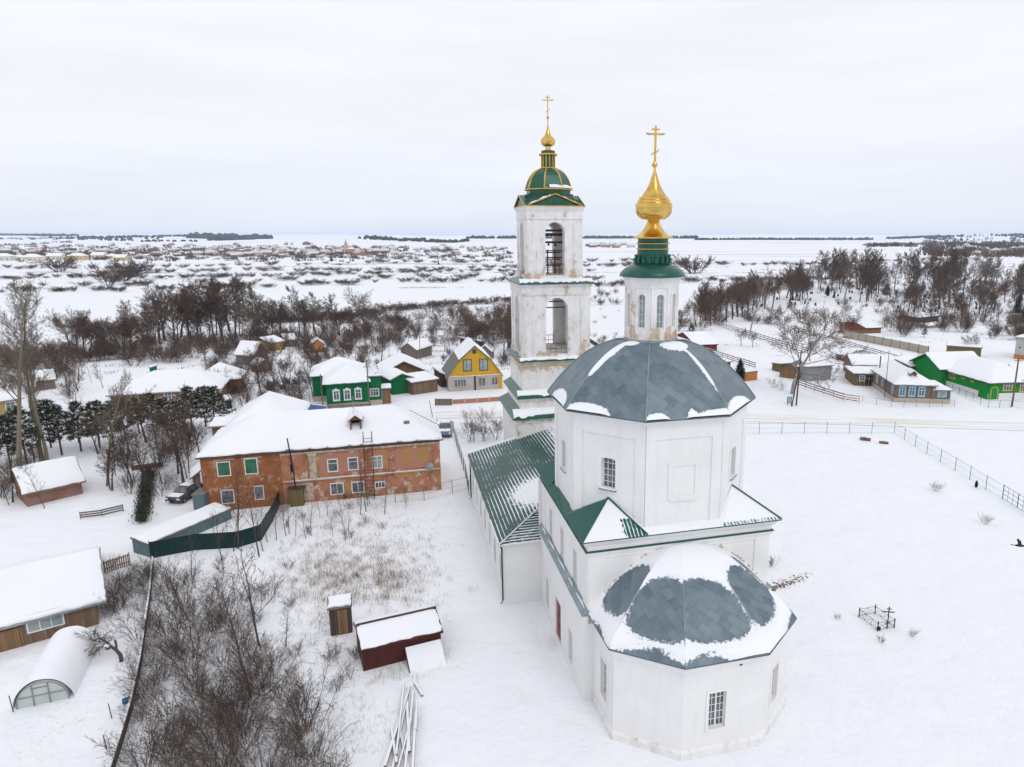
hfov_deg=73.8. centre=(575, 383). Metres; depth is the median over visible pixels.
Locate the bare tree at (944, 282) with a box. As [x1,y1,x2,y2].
[929,275,952,305]
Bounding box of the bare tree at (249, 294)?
[238,291,274,332]
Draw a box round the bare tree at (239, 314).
[229,294,248,336]
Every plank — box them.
[381,718,401,766]
[384,693,408,766]
[390,727,397,763]
[392,685,410,766]
[395,682,404,755]
[397,718,411,766]
[400,732,408,766]
[404,691,413,766]
[406,701,410,751]
[411,712,415,766]
[414,682,422,695]
[415,701,417,729]
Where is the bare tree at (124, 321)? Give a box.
[110,312,152,339]
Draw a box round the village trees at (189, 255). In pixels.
[0,242,513,262]
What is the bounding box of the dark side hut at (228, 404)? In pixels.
[223,394,232,408]
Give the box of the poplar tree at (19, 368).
[0,277,53,466]
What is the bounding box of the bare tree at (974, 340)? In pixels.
[961,333,980,343]
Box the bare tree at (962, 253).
[955,247,971,281]
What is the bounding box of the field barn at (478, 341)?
[458,337,483,346]
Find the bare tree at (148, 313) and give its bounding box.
[123,305,160,338]
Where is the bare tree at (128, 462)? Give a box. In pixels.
[117,446,141,482]
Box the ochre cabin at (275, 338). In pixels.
[259,335,284,350]
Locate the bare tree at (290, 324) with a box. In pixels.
[278,306,302,330]
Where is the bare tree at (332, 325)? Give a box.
[326,311,337,333]
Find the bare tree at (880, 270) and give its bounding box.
[863,251,888,295]
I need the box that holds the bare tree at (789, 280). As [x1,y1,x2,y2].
[775,270,802,304]
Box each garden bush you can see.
[0,375,24,388]
[0,381,17,391]
[13,381,47,395]
[28,360,76,377]
[51,381,82,398]
[217,387,238,404]
[229,378,255,392]
[230,381,252,394]
[236,385,258,406]
[240,362,254,377]
[262,375,285,392]
[281,388,304,399]
[290,389,306,399]
[294,366,304,376]
[294,369,311,388]
[299,345,326,357]
[300,351,318,359]
[306,352,326,362]
[306,353,320,363]
[315,347,330,360]
[318,346,339,358]
[336,345,352,358]
[341,343,353,350]
[342,341,355,351]
[354,357,372,364]
[357,347,369,359]
[359,341,374,351]
[363,339,380,354]
[425,334,440,345]
[496,356,507,364]
[498,348,509,364]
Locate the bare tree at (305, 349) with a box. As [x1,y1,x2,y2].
[300,338,311,367]
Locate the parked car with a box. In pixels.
[164,481,202,502]
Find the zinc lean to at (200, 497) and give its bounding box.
[191,487,208,509]
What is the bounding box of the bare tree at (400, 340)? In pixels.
[394,330,404,350]
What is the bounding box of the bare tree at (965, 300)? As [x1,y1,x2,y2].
[950,289,973,318]
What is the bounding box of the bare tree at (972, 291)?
[968,281,976,304]
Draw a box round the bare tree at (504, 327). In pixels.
[499,315,511,347]
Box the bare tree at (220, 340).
[216,335,235,358]
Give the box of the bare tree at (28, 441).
[22,424,39,462]
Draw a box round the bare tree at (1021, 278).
[1011,266,1023,300]
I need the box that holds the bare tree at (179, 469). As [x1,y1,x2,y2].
[173,456,186,483]
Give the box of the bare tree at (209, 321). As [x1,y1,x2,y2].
[201,295,222,333]
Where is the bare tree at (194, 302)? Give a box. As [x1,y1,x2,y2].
[156,280,221,338]
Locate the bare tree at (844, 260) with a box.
[838,249,852,284]
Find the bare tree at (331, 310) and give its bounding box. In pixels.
[319,293,354,335]
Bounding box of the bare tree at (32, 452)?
[18,443,43,464]
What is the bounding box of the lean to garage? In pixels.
[432,367,446,386]
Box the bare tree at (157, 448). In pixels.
[151,431,162,469]
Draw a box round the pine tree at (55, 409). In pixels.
[33,402,81,454]
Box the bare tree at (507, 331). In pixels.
[492,320,511,354]
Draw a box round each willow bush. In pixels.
[0,346,18,369]
[0,357,45,369]
[26,255,83,271]
[33,345,85,367]
[36,338,74,366]
[36,340,61,355]
[37,353,66,366]
[57,337,79,347]
[57,339,81,355]
[63,344,98,361]
[64,341,101,360]
[70,342,112,361]
[73,338,109,357]
[84,256,156,280]
[91,270,131,284]
[92,342,115,359]
[97,332,144,358]
[100,336,125,350]
[101,341,143,357]
[104,257,154,276]
[112,332,153,356]
[116,345,150,365]
[127,345,150,359]
[130,341,187,362]
[136,329,165,350]
[136,345,178,361]
[140,328,169,348]
[141,340,185,359]
[160,331,183,344]
[162,326,204,343]
[163,332,198,354]
[163,341,195,362]
[176,337,213,357]
[187,333,213,349]
[191,331,222,348]
[194,328,224,346]
[200,329,233,345]
[210,342,231,357]
[210,342,234,358]
[211,336,241,354]
[221,331,238,341]
[222,323,260,341]
[223,331,258,351]
[236,320,260,339]
[240,328,271,341]
[254,327,280,339]
[256,329,290,343]
[259,331,291,351]
[273,323,307,336]
[279,326,296,335]
[286,328,328,349]
[288,325,312,347]
[289,342,312,353]
[301,327,343,344]
[319,317,342,335]
[320,332,356,349]
[322,332,352,350]
[337,323,360,345]
[340,326,355,334]
[356,328,373,339]
[358,315,373,328]
[368,310,391,326]
[369,332,386,342]
[374,332,391,346]
[375,319,397,335]
[375,327,404,342]
[383,309,399,317]
[383,319,408,334]
[386,309,416,321]
[388,299,417,312]
[389,329,405,344]
[405,319,424,329]
[413,311,426,320]
[422,303,435,313]
[422,314,453,329]
[424,309,448,320]
[425,320,438,337]
[433,303,448,314]
[441,321,464,337]
[443,333,459,344]
[444,305,458,315]
[446,305,466,318]
[447,311,479,328]
[450,323,471,336]
[454,310,473,323]
[457,303,468,311]
[459,306,476,315]
[672,254,715,273]
[678,313,685,324]
[678,319,689,330]
[689,317,714,329]
[699,312,712,321]
[706,313,730,323]
[734,306,759,320]
[746,314,762,323]
[757,311,781,323]
[764,305,783,312]
[772,310,794,323]
[791,306,810,317]
[791,311,811,322]
[814,308,857,321]
[824,315,862,329]
[835,298,850,305]
[870,295,890,305]
[873,307,883,313]
[876,314,913,331]
[878,314,897,324]
[885,307,916,315]
[890,311,919,319]
[891,313,919,326]
[892,317,916,334]
[892,323,919,336]
[907,312,933,328]
[933,318,958,331]
[934,314,953,329]
[939,309,961,323]
[943,298,960,310]
[943,308,956,318]
[952,317,970,331]
[953,312,975,324]
[955,315,977,331]
[969,307,994,320]
[975,315,1004,324]
[982,319,1010,334]
[987,329,1001,338]
[988,322,1002,333]
[1004,319,1023,338]
[1006,313,1023,326]
[1006,316,1023,325]
[1006,324,1023,338]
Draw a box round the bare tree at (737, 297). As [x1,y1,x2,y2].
[724,286,747,315]
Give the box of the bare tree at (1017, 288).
[1011,276,1023,302]
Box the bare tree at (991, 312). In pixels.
[986,298,997,315]
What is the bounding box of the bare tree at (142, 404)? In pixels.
[107,384,156,442]
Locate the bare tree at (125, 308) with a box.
[112,299,143,337]
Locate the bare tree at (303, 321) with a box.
[293,298,315,335]
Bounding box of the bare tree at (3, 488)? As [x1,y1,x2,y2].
[0,473,13,504]
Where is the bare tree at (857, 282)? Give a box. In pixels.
[853,258,872,301]
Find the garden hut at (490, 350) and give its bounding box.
[482,342,494,358]
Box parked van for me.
[439,420,453,436]
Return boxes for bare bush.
[0,481,13,499]
[1,486,21,499]
[91,591,172,642]
[93,574,130,613]
[97,597,121,616]
[104,572,129,593]
[108,561,158,590]
[116,468,143,495]
[117,466,139,487]
[125,447,150,462]
[130,551,161,579]
[133,462,168,474]
[137,557,174,579]
[140,473,175,496]
[141,448,184,467]
[151,446,170,464]
[151,468,178,490]
[164,470,189,487]
[193,591,220,616]
[205,593,238,614]
[220,583,249,601]
[331,655,358,679]
[332,640,359,658]
[451,418,481,442]
[461,408,484,422]
[470,417,486,429]
[474,406,493,422]
[476,428,492,440]
[483,409,498,422]
[484,422,502,437]
[765,378,782,387]
[769,555,779,565]
[928,480,943,490]
[978,513,994,523]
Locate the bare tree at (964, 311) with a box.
[958,304,971,326]
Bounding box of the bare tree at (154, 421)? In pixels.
[142,408,168,444]
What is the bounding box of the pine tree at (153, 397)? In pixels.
[139,392,160,424]
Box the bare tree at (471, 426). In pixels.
[461,421,477,440]
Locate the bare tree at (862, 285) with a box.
[860,271,875,302]
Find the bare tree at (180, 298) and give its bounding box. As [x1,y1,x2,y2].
[155,282,205,336]
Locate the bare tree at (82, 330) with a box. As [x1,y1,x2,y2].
[64,317,118,350]
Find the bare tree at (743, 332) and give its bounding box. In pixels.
[735,329,748,338]
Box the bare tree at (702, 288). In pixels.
[693,280,709,315]
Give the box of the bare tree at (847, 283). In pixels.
[844,272,851,297]
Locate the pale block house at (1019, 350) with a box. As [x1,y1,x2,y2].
[1013,334,1023,359]
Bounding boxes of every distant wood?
[0,233,197,241]
[186,232,272,240]
[358,235,698,242]
[694,237,873,239]
[886,233,1023,252]
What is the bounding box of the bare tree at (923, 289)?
[908,275,928,299]
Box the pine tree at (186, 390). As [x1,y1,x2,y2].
[172,384,204,425]
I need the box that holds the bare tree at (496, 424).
[491,415,502,439]
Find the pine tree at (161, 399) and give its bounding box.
[151,396,174,433]
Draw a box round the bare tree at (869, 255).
[854,245,882,299]
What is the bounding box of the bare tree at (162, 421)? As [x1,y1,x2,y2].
[144,399,193,460]
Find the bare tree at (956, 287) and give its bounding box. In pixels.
[951,281,962,309]
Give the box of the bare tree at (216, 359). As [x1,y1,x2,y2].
[208,352,228,364]
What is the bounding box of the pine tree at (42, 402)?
[22,398,70,447]
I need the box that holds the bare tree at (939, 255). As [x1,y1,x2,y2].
[933,249,949,275]
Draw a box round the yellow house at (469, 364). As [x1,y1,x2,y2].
[442,337,503,391]
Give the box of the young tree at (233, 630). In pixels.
[205,570,257,694]
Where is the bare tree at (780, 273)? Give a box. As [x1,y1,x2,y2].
[779,264,803,297]
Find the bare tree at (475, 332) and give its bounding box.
[463,321,488,343]
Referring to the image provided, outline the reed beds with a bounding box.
[1,260,1013,287]
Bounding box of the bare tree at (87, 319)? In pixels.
[79,315,114,340]
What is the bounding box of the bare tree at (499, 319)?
[490,314,511,347]
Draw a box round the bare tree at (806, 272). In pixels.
[805,268,812,290]
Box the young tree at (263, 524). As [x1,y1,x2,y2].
[256,510,269,541]
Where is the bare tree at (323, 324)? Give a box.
[316,311,331,334]
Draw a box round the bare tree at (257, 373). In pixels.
[243,360,277,395]
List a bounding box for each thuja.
[735,359,746,379]
[825,285,829,296]
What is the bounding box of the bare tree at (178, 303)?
[144,285,196,347]
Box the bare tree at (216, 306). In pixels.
[191,288,232,333]
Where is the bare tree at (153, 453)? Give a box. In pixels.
[143,422,162,483]
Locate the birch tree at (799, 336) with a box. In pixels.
[769,299,868,393]
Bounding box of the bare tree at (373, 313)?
[357,303,382,322]
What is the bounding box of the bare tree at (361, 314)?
[341,306,363,327]
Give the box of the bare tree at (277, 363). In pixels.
[259,352,295,390]
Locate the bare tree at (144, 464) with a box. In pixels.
[134,451,156,478]
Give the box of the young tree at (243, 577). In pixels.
[230,555,257,613]
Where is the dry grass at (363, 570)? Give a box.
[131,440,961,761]
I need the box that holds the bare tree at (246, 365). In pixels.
[238,349,250,379]
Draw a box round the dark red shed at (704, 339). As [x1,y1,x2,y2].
[678,331,718,350]
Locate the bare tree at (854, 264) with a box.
[847,250,864,280]
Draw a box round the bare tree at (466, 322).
[459,314,474,333]
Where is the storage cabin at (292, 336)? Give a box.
[281,333,295,346]
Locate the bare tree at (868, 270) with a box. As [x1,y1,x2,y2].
[860,263,879,301]
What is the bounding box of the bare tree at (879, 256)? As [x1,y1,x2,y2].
[867,249,891,293]
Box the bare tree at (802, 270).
[793,259,815,299]
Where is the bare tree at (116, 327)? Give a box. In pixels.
[90,313,136,354]
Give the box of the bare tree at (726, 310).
[716,285,738,320]
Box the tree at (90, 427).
[72,407,110,453]
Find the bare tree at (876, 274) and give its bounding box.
[865,252,883,297]
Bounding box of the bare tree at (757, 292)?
[746,279,766,310]
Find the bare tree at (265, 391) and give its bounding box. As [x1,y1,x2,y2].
[253,366,273,394]
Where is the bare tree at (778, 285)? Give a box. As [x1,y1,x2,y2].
[764,273,787,306]
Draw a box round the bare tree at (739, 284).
[729,276,755,300]
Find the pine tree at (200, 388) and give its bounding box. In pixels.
[184,385,219,426]
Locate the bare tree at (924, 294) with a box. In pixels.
[921,283,932,305]
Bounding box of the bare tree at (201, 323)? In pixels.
[187,296,215,336]
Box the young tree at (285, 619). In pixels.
[278,599,291,646]
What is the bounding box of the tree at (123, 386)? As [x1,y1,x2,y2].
[91,370,132,485]
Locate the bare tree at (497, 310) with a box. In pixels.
[486,302,508,334]
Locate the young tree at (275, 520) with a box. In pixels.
[271,500,277,539]
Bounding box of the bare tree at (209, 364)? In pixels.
[205,360,226,370]
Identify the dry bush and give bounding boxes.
[210,561,234,573]
[214,552,227,563]
[247,579,266,588]
[250,609,268,622]
[276,502,290,511]
[279,593,300,607]
[284,640,303,656]
[301,522,313,534]
[316,633,344,657]
[318,644,338,661]
[319,668,345,692]
[328,507,341,516]
[343,527,353,538]
[346,645,360,656]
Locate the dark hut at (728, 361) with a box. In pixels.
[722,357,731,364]
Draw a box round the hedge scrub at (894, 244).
[0,237,922,246]
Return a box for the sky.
[0,0,1023,235]
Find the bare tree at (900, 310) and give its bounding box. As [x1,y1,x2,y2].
[887,303,910,320]
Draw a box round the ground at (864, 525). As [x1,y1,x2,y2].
[0,233,1023,766]
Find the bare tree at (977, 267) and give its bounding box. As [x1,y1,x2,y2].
[971,246,990,275]
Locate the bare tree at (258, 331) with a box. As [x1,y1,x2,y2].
[250,315,265,339]
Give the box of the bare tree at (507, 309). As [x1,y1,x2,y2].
[492,301,510,318]
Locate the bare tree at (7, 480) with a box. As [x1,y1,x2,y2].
[0,453,32,502]
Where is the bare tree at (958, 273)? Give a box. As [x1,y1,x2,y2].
[944,256,968,290]
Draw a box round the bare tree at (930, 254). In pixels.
[922,250,935,277]
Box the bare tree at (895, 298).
[889,289,900,310]
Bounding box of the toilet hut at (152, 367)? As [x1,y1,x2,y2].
[148,364,156,371]
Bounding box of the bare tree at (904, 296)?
[897,287,910,311]
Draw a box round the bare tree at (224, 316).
[200,279,237,336]
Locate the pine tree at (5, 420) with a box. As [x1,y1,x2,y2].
[0,413,28,467]
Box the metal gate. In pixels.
[1002,485,1023,511]
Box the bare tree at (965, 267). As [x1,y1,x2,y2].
[956,253,978,294]
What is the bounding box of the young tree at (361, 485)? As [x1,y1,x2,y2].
[353,460,367,510]
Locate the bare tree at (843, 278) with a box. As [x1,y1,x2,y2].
[838,259,852,292]
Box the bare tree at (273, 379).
[260,373,287,391]
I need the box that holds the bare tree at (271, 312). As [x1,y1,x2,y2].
[264,301,279,330]
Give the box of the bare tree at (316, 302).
[303,291,323,330]
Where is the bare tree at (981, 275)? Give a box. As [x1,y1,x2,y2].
[975,265,986,279]
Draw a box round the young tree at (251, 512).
[239,483,270,556]
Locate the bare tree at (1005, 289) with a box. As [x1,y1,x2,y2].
[989,280,1011,312]
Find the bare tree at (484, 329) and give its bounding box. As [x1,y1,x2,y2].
[465,318,496,345]
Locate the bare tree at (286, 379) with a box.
[282,371,289,395]
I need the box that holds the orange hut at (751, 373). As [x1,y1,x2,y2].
[743,367,757,380]
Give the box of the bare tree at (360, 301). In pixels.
[344,286,372,322]
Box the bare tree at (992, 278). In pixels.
[988,266,998,280]
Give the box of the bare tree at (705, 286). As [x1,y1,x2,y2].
[692,282,716,316]
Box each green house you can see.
[309,357,391,408]
[909,351,1023,399]
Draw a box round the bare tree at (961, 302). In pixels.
[954,291,969,321]
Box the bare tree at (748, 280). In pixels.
[743,278,756,309]
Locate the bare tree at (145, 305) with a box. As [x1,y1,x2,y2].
[136,300,158,332]
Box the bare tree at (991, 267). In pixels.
[986,252,1002,292]
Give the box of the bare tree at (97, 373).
[91,364,102,386]
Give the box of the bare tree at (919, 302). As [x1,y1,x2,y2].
[916,294,923,312]
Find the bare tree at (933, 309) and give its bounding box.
[923,292,943,321]
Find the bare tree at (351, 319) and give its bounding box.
[342,305,364,330]
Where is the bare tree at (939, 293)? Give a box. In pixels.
[926,281,950,313]
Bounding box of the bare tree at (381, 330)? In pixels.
[375,315,390,360]
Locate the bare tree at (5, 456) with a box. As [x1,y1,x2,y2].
[0,443,11,470]
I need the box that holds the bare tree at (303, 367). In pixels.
[298,354,312,395]
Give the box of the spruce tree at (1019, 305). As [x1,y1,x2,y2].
[1012,288,1023,312]
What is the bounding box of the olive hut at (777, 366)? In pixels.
[771,361,791,371]
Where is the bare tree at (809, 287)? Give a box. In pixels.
[803,277,814,298]
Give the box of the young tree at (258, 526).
[250,504,266,550]
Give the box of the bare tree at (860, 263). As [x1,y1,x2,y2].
[853,253,865,286]
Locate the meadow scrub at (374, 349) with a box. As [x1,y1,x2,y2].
[0,297,1013,374]
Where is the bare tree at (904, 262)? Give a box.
[899,251,919,293]
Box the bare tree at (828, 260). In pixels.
[823,250,831,277]
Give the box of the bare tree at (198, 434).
[177,417,207,452]
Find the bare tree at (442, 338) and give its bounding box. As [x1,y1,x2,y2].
[437,334,448,351]
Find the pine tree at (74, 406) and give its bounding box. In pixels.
[55,399,93,451]
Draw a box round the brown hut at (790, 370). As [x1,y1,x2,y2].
[778,360,802,378]
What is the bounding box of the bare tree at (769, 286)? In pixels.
[754,272,779,308]
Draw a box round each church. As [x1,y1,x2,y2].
[344,239,354,253]
[467,95,796,761]
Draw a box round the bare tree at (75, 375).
[63,368,85,389]
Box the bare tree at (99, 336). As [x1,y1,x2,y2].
[94,332,107,357]
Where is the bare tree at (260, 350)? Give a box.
[249,341,271,355]
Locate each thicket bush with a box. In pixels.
[83,688,205,763]
[100,709,190,766]
[104,699,176,766]
[109,701,211,754]
[117,581,200,634]
[118,644,184,685]
[121,692,199,755]
[125,644,192,726]
[138,550,182,591]
[138,586,211,633]
[139,644,175,677]
[141,624,216,678]
[142,619,214,659]
[143,603,210,658]
[143,705,191,763]
[147,590,195,637]
[148,617,221,659]
[150,709,261,766]
[150,724,212,766]
[151,575,215,616]
[152,565,196,604]
[152,621,191,660]
[152,655,214,697]
[156,562,195,593]
[157,628,214,671]
[158,726,199,766]
[159,646,231,698]
[160,747,208,766]
[161,558,203,584]
[161,666,233,728]
[161,677,281,766]
[163,710,251,766]
[167,693,226,744]
[170,590,240,645]
[171,680,226,712]
[172,646,219,687]
[172,659,293,717]
[173,596,193,612]
[175,692,219,732]
[176,699,273,766]
[177,622,226,661]
[182,664,212,697]
[184,572,262,627]
[184,597,233,633]
[185,599,226,634]
[185,715,339,766]
[186,622,242,667]
[187,647,279,747]
[188,658,237,702]
[189,569,234,601]
[189,672,310,766]
[196,666,262,729]
[197,567,233,588]
[200,680,242,723]
[205,643,284,678]
[207,666,275,743]
[208,672,244,705]
[209,700,251,751]
[210,632,298,677]
[210,638,255,709]
[210,742,286,766]
[213,598,260,643]
[214,638,284,701]
[214,693,266,736]
[215,599,251,632]
[215,630,291,689]
[215,720,295,766]
[217,619,261,651]
[217,694,242,721]
[218,634,313,697]
[221,628,271,670]
[229,655,338,741]
[234,596,259,622]
[235,624,293,663]
[235,696,330,766]
[241,727,303,766]
[243,698,292,730]
[251,574,290,593]
[251,581,272,601]
[251,649,353,749]
[259,658,301,704]
[265,677,325,732]
[267,710,304,748]
[277,703,357,759]
[278,719,330,759]
[281,711,314,752]
[294,740,352,766]
[304,730,358,766]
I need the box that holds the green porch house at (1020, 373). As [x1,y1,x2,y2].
[1008,363,1023,397]
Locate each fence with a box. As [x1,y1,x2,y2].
[79,504,123,518]
[102,552,130,573]
[108,556,153,766]
[131,461,163,469]
[148,490,279,557]
[309,404,325,409]
[328,403,370,408]
[367,476,469,505]
[435,398,451,404]
[452,396,499,403]
[454,429,468,491]
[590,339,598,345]
[696,313,807,352]
[708,348,755,366]
[728,311,898,356]
[746,422,1004,495]
[797,379,843,398]
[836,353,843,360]
[843,330,928,353]
[843,393,859,401]
[862,396,954,406]
[952,387,1023,407]
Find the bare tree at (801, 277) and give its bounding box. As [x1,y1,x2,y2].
[793,272,805,300]
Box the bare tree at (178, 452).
[169,429,187,478]
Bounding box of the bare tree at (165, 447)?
[151,424,201,482]
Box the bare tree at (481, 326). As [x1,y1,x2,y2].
[471,319,490,338]
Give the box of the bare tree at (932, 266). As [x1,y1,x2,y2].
[924,253,945,291]
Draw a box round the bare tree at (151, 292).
[136,278,177,339]
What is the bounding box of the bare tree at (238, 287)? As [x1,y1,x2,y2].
[218,273,250,336]
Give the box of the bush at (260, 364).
[251,357,271,371]
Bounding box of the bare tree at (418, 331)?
[408,325,424,339]
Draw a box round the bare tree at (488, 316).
[480,306,502,336]
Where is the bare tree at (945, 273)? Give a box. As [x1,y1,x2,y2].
[938,264,955,300]
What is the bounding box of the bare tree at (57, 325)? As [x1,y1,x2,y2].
[52,314,95,346]
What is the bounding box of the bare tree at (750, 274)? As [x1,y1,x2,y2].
[745,269,756,292]
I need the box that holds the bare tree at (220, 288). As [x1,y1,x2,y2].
[203,279,237,333]
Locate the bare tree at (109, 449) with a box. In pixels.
[94,443,117,489]
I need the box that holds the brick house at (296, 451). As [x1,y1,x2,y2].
[195,391,445,509]
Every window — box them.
[5,401,15,410]
[25,606,64,633]
[164,393,171,401]
[216,461,230,476]
[220,489,234,503]
[244,458,258,474]
[254,485,264,499]
[327,458,338,471]
[330,482,343,494]
[332,388,340,400]
[343,388,351,400]
[347,457,358,470]
[351,481,364,492]
[354,387,361,399]
[370,388,378,396]
[372,455,382,468]
[374,481,385,488]
[454,379,466,386]
[463,359,471,371]
[478,377,485,385]
[479,358,487,370]
[491,377,497,384]
[603,458,614,487]
[604,662,606,693]
[638,294,644,327]
[656,295,663,327]
[672,295,673,326]
[708,691,724,726]
[771,668,774,695]
[859,375,864,380]
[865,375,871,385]
[898,386,906,396]
[908,386,915,396]
[917,386,925,396]
[937,391,946,396]
[949,373,954,378]
[1002,384,1012,390]
[1019,383,1023,391]
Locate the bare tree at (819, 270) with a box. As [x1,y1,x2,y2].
[815,265,824,288]
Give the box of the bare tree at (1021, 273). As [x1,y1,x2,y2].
[1015,264,1023,292]
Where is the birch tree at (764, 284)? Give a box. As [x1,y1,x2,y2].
[747,266,775,330]
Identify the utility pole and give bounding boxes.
[320,374,322,404]
[366,364,369,405]
[791,350,804,406]
[884,354,888,397]
[1011,358,1021,406]
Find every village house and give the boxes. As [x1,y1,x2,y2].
[0,248,11,252]
[0,253,16,260]
[11,248,18,252]
[20,254,45,261]
[28,249,39,253]
[46,253,65,259]
[59,247,67,250]
[66,253,89,259]
[90,252,108,257]
[94,248,104,251]
[103,249,115,253]
[112,248,121,252]
[112,254,129,260]
[133,253,143,257]
[149,246,156,251]
[152,251,161,254]
[192,251,202,254]
[227,249,240,252]
[230,253,237,258]
[242,251,252,256]
[249,250,263,255]
[260,250,271,254]
[278,247,289,251]
[312,251,321,257]
[321,249,331,253]
[353,250,365,255]
[371,248,378,254]
[380,248,389,252]
[390,251,398,254]
[429,253,437,257]
[612,244,619,247]
[626,244,635,247]
[989,248,1000,252]
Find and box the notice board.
[787,396,791,403]
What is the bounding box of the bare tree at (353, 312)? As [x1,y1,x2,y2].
[342,309,359,327]
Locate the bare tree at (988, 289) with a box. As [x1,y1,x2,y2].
[970,284,999,314]
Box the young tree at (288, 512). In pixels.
[278,496,291,533]
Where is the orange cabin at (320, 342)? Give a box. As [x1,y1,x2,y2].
[310,336,325,351]
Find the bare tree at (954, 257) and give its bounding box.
[938,247,963,300]
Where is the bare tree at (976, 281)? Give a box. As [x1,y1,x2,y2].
[973,279,984,307]
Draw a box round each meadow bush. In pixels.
[2,284,31,291]
[18,263,37,268]
[24,272,47,276]
[52,286,69,291]
[69,281,91,286]
[75,272,88,277]
[86,272,108,277]
[88,287,103,290]
[89,284,113,289]
[109,286,126,291]
[122,279,153,285]
[145,267,163,272]
[152,284,175,287]
[175,272,195,277]
[184,278,207,283]
[187,268,208,272]
[200,271,229,277]
[239,279,258,285]
[268,266,283,270]
[272,274,295,279]
[294,270,309,275]
[297,278,322,284]
[303,265,320,270]
[316,271,334,275]
[323,266,344,270]
[334,278,353,284]
[334,278,363,284]
[357,274,373,278]
[365,269,382,273]
[370,303,390,313]
[371,259,390,262]
[371,267,387,270]
[374,302,397,310]
[375,273,396,277]
[392,302,418,309]
[406,268,422,272]
[408,301,432,308]
[414,272,431,277]
[422,300,441,307]
[429,276,451,281]
[430,298,456,305]
[439,298,460,306]
[447,277,465,281]
[450,258,465,262]
[450,273,473,278]
[462,272,481,276]
[469,296,484,303]
[479,264,497,267]
[483,294,500,302]
[492,275,506,280]
[501,272,515,275]
[583,275,605,279]
[586,258,597,261]
[601,262,615,266]
[602,280,619,285]
[681,275,699,281]
[685,277,703,281]
[716,261,733,264]
[728,275,745,280]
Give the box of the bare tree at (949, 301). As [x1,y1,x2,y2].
[941,294,953,313]
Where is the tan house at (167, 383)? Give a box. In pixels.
[105,362,246,408]
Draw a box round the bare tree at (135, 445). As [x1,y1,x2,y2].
[126,437,155,485]
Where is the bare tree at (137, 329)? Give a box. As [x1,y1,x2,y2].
[93,315,143,351]
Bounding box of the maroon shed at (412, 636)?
[353,604,445,673]
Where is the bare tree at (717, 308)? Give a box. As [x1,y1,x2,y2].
[713,300,725,322]
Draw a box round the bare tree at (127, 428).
[117,410,134,463]
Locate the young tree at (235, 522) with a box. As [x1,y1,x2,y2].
[224,497,247,550]
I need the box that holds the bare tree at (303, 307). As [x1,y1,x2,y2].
[291,295,317,333]
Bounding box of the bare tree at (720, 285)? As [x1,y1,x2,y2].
[716,279,725,302]
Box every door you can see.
[337,609,347,633]
[383,390,389,403]
[393,380,405,394]
[413,383,421,394]
[557,600,560,640]
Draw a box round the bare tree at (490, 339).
[482,333,499,346]
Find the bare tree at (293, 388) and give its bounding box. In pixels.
[277,382,297,395]
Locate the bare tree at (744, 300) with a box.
[734,291,751,312]
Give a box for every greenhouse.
[13,626,99,709]
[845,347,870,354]
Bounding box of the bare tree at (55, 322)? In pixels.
[42,305,84,341]
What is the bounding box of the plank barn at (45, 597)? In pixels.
[0,546,106,652]
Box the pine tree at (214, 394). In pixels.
[186,385,236,423]
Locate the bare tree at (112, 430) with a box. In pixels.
[105,425,133,482]
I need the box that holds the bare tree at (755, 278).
[732,274,766,304]
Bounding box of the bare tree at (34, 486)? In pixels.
[25,469,44,507]
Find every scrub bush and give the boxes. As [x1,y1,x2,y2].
[97,581,143,611]
[106,567,133,591]
[106,585,124,605]
[106,662,167,697]
[107,575,146,600]
[109,654,150,685]
[113,647,155,680]
[114,562,157,586]
[116,582,155,611]
[118,690,152,724]
[119,674,158,726]
[121,580,149,597]
[123,631,165,667]
[124,658,163,697]
[127,560,141,568]
[128,578,166,599]
[129,610,167,637]
[129,636,154,656]
[130,568,157,593]
[130,665,167,702]
[136,606,165,627]
[137,603,156,617]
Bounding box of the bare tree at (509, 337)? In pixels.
[502,325,511,347]
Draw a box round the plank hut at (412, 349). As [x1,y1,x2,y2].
[399,338,432,358]
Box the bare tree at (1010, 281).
[997,268,1012,302]
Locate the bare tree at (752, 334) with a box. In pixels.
[747,331,757,346]
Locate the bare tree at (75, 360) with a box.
[65,349,90,380]
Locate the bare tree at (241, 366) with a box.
[235,364,245,381]
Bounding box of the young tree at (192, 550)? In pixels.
[181,531,200,578]
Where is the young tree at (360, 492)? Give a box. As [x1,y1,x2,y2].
[353,471,365,514]
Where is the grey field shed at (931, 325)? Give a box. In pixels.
[919,322,939,327]
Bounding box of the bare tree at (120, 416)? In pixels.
[105,393,139,454]
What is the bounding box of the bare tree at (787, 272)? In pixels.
[785,269,799,302]
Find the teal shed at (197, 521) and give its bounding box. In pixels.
[130,502,231,556]
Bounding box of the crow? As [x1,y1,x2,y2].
[1011,539,1023,546]
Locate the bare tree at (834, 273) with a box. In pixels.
[827,263,839,283]
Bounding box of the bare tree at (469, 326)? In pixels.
[455,315,484,339]
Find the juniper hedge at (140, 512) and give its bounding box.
[128,462,158,523]
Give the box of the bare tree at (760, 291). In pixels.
[751,276,766,306]
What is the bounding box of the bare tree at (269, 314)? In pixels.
[257,300,274,331]
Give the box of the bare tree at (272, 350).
[258,343,281,365]
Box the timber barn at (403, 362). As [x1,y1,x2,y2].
[376,352,428,372]
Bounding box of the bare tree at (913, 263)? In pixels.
[902,248,928,288]
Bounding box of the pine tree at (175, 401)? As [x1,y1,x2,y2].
[162,397,197,430]
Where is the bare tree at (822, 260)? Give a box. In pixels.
[811,250,829,287]
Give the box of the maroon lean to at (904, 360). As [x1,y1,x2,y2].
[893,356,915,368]
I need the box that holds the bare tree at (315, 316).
[294,301,326,333]

